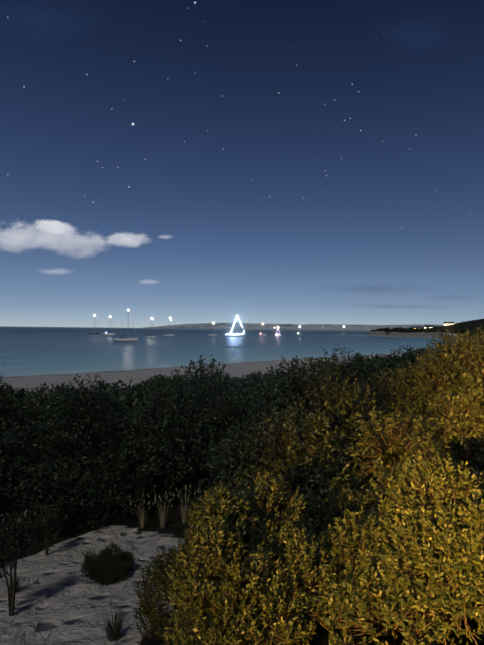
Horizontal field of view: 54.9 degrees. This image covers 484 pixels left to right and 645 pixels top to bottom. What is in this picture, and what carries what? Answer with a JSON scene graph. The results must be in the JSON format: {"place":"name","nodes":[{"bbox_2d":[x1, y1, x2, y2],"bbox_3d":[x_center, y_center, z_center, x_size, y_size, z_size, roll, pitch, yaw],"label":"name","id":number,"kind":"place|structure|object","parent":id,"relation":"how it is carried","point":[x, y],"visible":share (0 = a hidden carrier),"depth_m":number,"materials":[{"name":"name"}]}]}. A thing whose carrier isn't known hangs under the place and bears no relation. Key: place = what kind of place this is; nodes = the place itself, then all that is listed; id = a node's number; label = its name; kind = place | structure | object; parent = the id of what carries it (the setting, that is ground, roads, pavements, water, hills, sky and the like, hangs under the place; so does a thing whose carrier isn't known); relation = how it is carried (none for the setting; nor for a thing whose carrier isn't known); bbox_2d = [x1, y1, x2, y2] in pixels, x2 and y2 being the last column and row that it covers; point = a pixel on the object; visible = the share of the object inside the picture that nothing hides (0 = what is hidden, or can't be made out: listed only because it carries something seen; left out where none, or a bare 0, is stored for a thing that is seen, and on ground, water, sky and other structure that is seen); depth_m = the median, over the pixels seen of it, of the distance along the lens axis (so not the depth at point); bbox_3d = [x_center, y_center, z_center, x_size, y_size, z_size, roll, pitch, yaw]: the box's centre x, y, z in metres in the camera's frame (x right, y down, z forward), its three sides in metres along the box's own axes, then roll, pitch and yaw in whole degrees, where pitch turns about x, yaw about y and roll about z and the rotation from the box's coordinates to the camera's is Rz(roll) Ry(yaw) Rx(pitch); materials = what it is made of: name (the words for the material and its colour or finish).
{"place":"outdoors","nodes":[
{"label":"outdoors","id":0,"kind":"place"},
{"bbox_2d":[130,497,155,527],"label":"dry grass","id":1,"kind":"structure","parent":0,"point":[142,519],"depth_m":8.94,"materials":[{"name":"beige plant"}]},
{"bbox_2d":[148,492,178,527],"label":"dry grass","id":2,"kind":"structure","parent":0,"point":[162,521],"depth_m":8.92,"materials":[{"name":"beige plant"}]},
{"bbox_2d":[169,484,200,522],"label":"dry grass","id":3,"kind":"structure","parent":0,"point":[184,519],"depth_m":9.04,"materials":[{"name":"beige plant"}]},
{"bbox_2d":[0,326,476,376],"bbox_3d":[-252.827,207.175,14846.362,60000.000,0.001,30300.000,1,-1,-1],"label":"sea","id":4,"kind":"structure","parent":0,"point":[27,351],"depth_m":164.32,"materials":[{"name":"blue liquid"}]},
{"bbox_2d":[113,311,137,341],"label":"yacht","id":5,"kind":"object","parent":4,"relation":"on","point":[123,339],"visible":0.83,"depth_m":217.90,"materials":[{"name":"grey"}]},
{"bbox_2d":[145,323,155,337],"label":"yacht","id":6,"kind":"object","parent":4,"relation":"on","point":[147,336],"visible":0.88,"depth_m":305.70,"materials":[{"name":"grey"}]},
{"bbox_2d":[28,353,395,375],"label":"sea foam line","id":7,"kind":"object","parent":4,"relation":"on","point":[177,366],"visible":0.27,"depth_m":76.86,"materials":[{"name":"white liquid"}]},
{"bbox_2d":[225,316,245,336],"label":"yacht","id":8,"kind":"object","parent":4,"relation":"on","point":[237,335],"visible":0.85,"depth_m":372.67,"materials":[{"name":"grey"}]},
{"bbox_2d":[0,319,483,644],"bbox_3d":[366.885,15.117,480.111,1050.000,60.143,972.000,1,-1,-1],"label":"dune terrain","id":9,"kind":"structure","parent":0,"point":[60,599],"depth_m":7.18,"materials":[{"name":"beige sand"}]},
{"bbox_2d":[0,385,24,399],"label":"shrub","id":10,"kind":"object","parent":9,"relation":"on","point":[12,390],"visible":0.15,"depth_m":19.60,"materials":[{"name":"green plant"}]},
{"bbox_2d":[0,571,26,592],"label":"tussock","id":11,"kind":"object","parent":9,"relation":"on","point":[17,584],"visible":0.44,"depth_m":6.29,"materials":[{"name":"green plant"}]},
{"bbox_2d":[0,509,31,616],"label":"sapling","id":12,"kind":"object","parent":9,"relation":"on","point":[14,538],"visible":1,"depth_m":5.49,"materials":[{"name":"green plant"}]},
{"bbox_2d":[0,373,38,479],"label":"shrub","id":13,"kind":"object","parent":9,"relation":"on","point":[7,410],"visible":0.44,"depth_m":12.19,"materials":[{"name":"green plant"}]},
{"bbox_2d":[14,388,40,402],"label":"shrub","id":14,"kind":"object","parent":9,"relation":"on","point":[25,393],"visible":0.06,"depth_m":21.11,"materials":[{"name":"green plant"}]},
{"bbox_2d":[0,381,78,442],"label":"shrub","id":15,"kind":"object","parent":9,"relation":"on","point":[32,392],"visible":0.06,"depth_m":15.92,"materials":[{"name":"green plant"}]},
{"bbox_2d":[40,503,60,555],"bbox_3d":[-3.232,3.571,7.806,0.410,1.082,0.314,0,-1,24],"label":"sapling","id":16,"kind":"object","parent":9,"relation":"on","point":[45,519],"visible":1,"depth_m":7.80,"materials":[{"name":"green plant"}]},
{"bbox_2d":[47,382,76,395],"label":"shrub","id":17,"kind":"object","parent":9,"relation":"on","point":[61,386],"visible":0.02,"depth_m":24.10,"materials":[{"name":"green plant"}]},
{"bbox_2d":[0,383,134,481],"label":"shrub","id":18,"kind":"object","parent":9,"relation":"on","point":[35,413],"visible":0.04,"depth_m":12.95,"materials":[{"name":"green plant"}]},
{"bbox_2d":[0,373,174,538],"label":"shrub","id":19,"kind":"object","parent":9,"relation":"on","point":[54,493],"visible":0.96,"depth_m":9.93,"materials":[{"name":"green plant"}]},
{"bbox_2d":[77,547,101,559],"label":"tussock","id":20,"kind":"object","parent":9,"relation":"on","point":[86,556],"visible":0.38,"depth_m":7.31,"materials":[{"name":"green plant"}]},
{"bbox_2d":[83,382,127,393],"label":"shrub","id":21,"kind":"object","parent":9,"relation":"on","point":[107,386],"depth_m":24.45,"materials":[{"name":"green plant"}]},
{"bbox_2d":[72,379,143,428],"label":"shrub","id":22,"kind":"object","parent":9,"relation":"on","point":[126,401],"visible":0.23,"depth_m":16.80,"materials":[{"name":"green plant"}]},
{"bbox_2d":[81,542,136,585],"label":"shrub","id":23,"kind":"object","parent":9,"relation":"on","point":[104,566],"visible":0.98,"depth_m":6.36,"materials":[{"name":"green plant"}]},
{"bbox_2d":[95,604,134,641],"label":"tussock","id":24,"kind":"object","parent":9,"relation":"on","point":[114,630],"visible":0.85,"depth_m":4.51,"materials":[{"name":"green plant"}]},
{"bbox_2d":[105,409,142,439],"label":"shrub","id":25,"kind":"object","parent":9,"relation":"on","point":[133,418],"depth_m":14.71,"materials":[{"name":"green plant"}]},
{"bbox_2d":[119,381,157,416],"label":"shrub","id":26,"kind":"object","parent":9,"relation":"on","point":[142,389],"visible":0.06,"depth_m":18.45,"materials":[{"name":"green plant"}]},
{"bbox_2d":[127,376,169,391],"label":"shrub","id":27,"kind":"object","parent":9,"relation":"on","point":[151,383],"visible":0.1,"depth_m":24.21,"materials":[{"name":"green plant"}]},
{"bbox_2d":[91,374,234,518],"bbox_3d":[-1.970,2.870,10.908,3.055,3.402,3.928,1,-1,-31],"label":"shrub","id":28,"kind":"object","parent":9,"relation":"on","point":[179,431],"visible":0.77,"depth_m":10.10,"materials":[{"name":"green plant"}]},
{"bbox_2d":[146,373,192,387],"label":"shrub","id":29,"kind":"object","parent":9,"relation":"on","point":[159,375],"visible":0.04,"depth_m":26.27,"materials":[{"name":"green plant"}]},
{"bbox_2d":[151,376,209,484],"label":"shrub","id":30,"kind":"object","parent":9,"relation":"on","point":[188,416],"visible":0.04,"depth_m":13.69,"materials":[{"name":"green plant"}]},
{"bbox_2d":[125,355,267,487],"bbox_3d":[-1.185,2.776,12.627,4.508,3.861,3.678,0,-1,38],"label":"shrub","id":31,"kind":"object","parent":9,"relation":"on","point":[233,414],"visible":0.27,"depth_m":12.24,"materials":[{"name":"green plant"}]},
{"bbox_2d":[170,371,245,389],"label":"shrub","id":32,"kind":"object","parent":9,"relation":"on","point":[228,380],"depth_m":23.46,"materials":[{"name":"green plant"}]},
{"bbox_2d":[221,372,248,384],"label":"shrub","id":33,"kind":"object","parent":9,"relation":"on","point":[232,378],"visible":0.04,"depth_m":26.68,"materials":[{"name":"green plant"}]},
{"bbox_2d":[133,467,342,644],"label":"shrub","id":34,"kind":"object","parent":9,"relation":"on","point":[251,571],"visible":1,"depth_m":3.63,"materials":[{"name":"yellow plant"}]},
{"bbox_2d":[221,374,261,398],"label":"shrub","id":35,"kind":"object","parent":9,"relation":"on","point":[244,384],"visible":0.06,"depth_m":20.92,"materials":[{"name":"green plant"}]},
{"bbox_2d":[203,371,288,441],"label":"shrub","id":36,"kind":"object","parent":9,"relation":"on","point":[246,393],"visible":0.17,"depth_m":13.18,"materials":[{"name":"green plant"}]},
{"bbox_2d":[198,430,304,492],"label":"shrub","id":37,"kind":"object","parent":9,"relation":"on","point":[204,489],"visible":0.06,"depth_m":10.21,"materials":[{"name":"green plant"}]},
{"bbox_2d":[183,401,364,580],"bbox_3d":[0.386,2.357,6.288,2.851,2.358,2.424,-5,0,31],"label":"shrub","id":38,"kind":"object","parent":9,"relation":"on","point":[248,446],"visible":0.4,"depth_m":6.32,"materials":[{"name":"green plant"}]},
{"bbox_2d":[247,373,303,401],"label":"shrub","id":39,"kind":"object","parent":9,"relation":"on","point":[267,384],"visible":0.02,"depth_m":18.80,"materials":[{"name":"green plant"}]},
{"bbox_2d":[259,347,370,458],"bbox_3d":[2.488,2.450,11.814,4.522,3.624,3.732,1,-1,-4],"label":"shrub","id":40,"kind":"object","parent":9,"relation":"on","point":[352,372],"visible":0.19,"depth_m":11.93,"materials":[{"name":"green plant"}]},
{"bbox_2d":[265,485,378,613],"bbox_3d":[0.864,2.539,5.167,1.504,1.312,1.651,1,-1,6],"label":"shrub","id":41,"kind":"object","parent":9,"relation":"on","point":[319,517],"visible":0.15,"depth_m":5.21,"materials":[{"name":"green plant"}]},
{"bbox_2d":[247,355,404,526],"bbox_3d":[1.579,2.164,8.132,2.825,3.206,3.323,1,-1,-19],"label":"shrub","id":42,"kind":"object","parent":9,"relation":"on","point":[340,405],"visible":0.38,"depth_m":7.74,"materials":[{"name":"green plant"}]},
{"bbox_2d":[306,359,373,381],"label":"shrub","id":43,"kind":"object","parent":9,"relation":"on","point":[331,364],"visible":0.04,"depth_m":26.77,"materials":[{"name":"green plant"}]},
{"bbox_2d":[337,353,371,366],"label":"shrub","id":44,"kind":"object","parent":9,"relation":"on","point":[359,355],"visible":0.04,"depth_m":37.51,"materials":[{"name":"green plant"}]},
{"bbox_2d":[356,367,390,382],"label":"shrub","id":45,"kind":"object","parent":9,"relation":"on","point":[363,370],"visible":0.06,"depth_m":26.35,"materials":[{"name":"green plant"}]},
{"bbox_2d":[290,409,459,535],"bbox_3d":[2.203,2.183,6.225,2.864,2.117,2.341,1,-1,-33],"label":"shrub","id":46,"kind":"object","parent":9,"relation":"on","point":[376,484],"visible":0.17,"depth_m":6.11,"materials":[{"name":"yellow plant"}]},
{"bbox_2d":[358,369,394,396],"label":"shrub","id":47,"kind":"object","parent":9,"relation":"on","point":[376,380],"depth_m":17.46,"materials":[{"name":"green plant"}]},
{"bbox_2d":[356,354,398,367],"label":"shrub","id":48,"kind":"object","parent":9,"relation":"on","point":[373,360],"visible":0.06,"depth_m":31.07,"materials":[{"name":"green plant"}]},
{"bbox_2d":[358,349,410,379],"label":"shrub","id":49,"kind":"object","parent":9,"relation":"on","point":[378,366],"visible":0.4,"depth_m":27.09,"materials":[{"name":"green plant"}]},
{"bbox_2d":[316,449,483,644],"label":"shrub","id":50,"kind":"object","parent":9,"relation":"on","point":[426,551],"visible":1,"depth_m":3.27,"materials":[{"name":"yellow plant"}]},
{"bbox_2d":[386,345,419,362],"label":"shrub","id":51,"kind":"object","parent":9,"relation":"on","point":[408,351],"visible":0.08,"depth_m":34.43,"materials":[{"name":"green plant"}]},
{"bbox_2d":[328,365,480,467],"bbox_3d":[3.362,2.379,9.686,3.482,2.898,4.464,1,-1,-1],"label":"shrub","id":52,"kind":"object","parent":9,"relation":"on","point":[388,390],"visible":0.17,"depth_m":9.63,"materials":[{"name":"green plant"}]},
{"bbox_2d":[399,352,428,369],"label":"shrub","id":53,"kind":"object","parent":9,"relation":"on","point":[412,358],"depth_m":30.07,"materials":[{"name":"green plant"}]},
{"bbox_2d":[345,385,483,506],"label":"shrub","id":54,"kind":"object","parent":9,"relation":"on","point":[472,412],"visible":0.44,"depth_m":6.71,"materials":[{"name":"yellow plant"}]},
{"bbox_2d":[379,328,476,407],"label":"shrub","id":55,"kind":"object","parent":9,"relation":"on","point":[447,340],"visible":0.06,"depth_m":13.09,"materials":[{"name":"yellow plant"}]},
{"bbox_2d":[388,336,483,459],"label":"shrub","id":56,"kind":"object","parent":9,"relation":"on","point":[442,371],"visible":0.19,"depth_m":9.78,"materials":[{"name":"green plant"}]},
{"bbox_2d":[406,345,483,467],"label":"shrub","id":57,"kind":"object","parent":9,"relation":"on","point":[478,381],"visible":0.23,"depth_m":8.19,"materials":[{"name":"green plant"}]},
{"bbox_2d":[433,325,482,380],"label":"shrub","id":58,"kind":"object","parent":9,"relation":"on","point":[475,330],"visible":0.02,"depth_m":21.63,"materials":[{"name":"green plant"}]},
{"bbox_2d":[436,330,483,375],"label":"shrub","id":59,"kind":"object","parent":9,"relation":"on","point":[482,337],"visible":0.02,"depth_m":15.26,"materials":[{"name":"green plant"}]},
{"bbox_2d":[0,0,483,327],"label":"sky","id":60,"kind":"structure","parent":0,"point":[301,162],"materials":[{"name":"blue"}]},
{"bbox_2d":[144,323,443,331],"bbox_3d":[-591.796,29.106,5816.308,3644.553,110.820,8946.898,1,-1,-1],"label":"shore hills","id":61,"kind":"structure","parent":0,"point":[319,327],"depth_m":4979.42,"materials":[{"name":"grey"}]}
]}

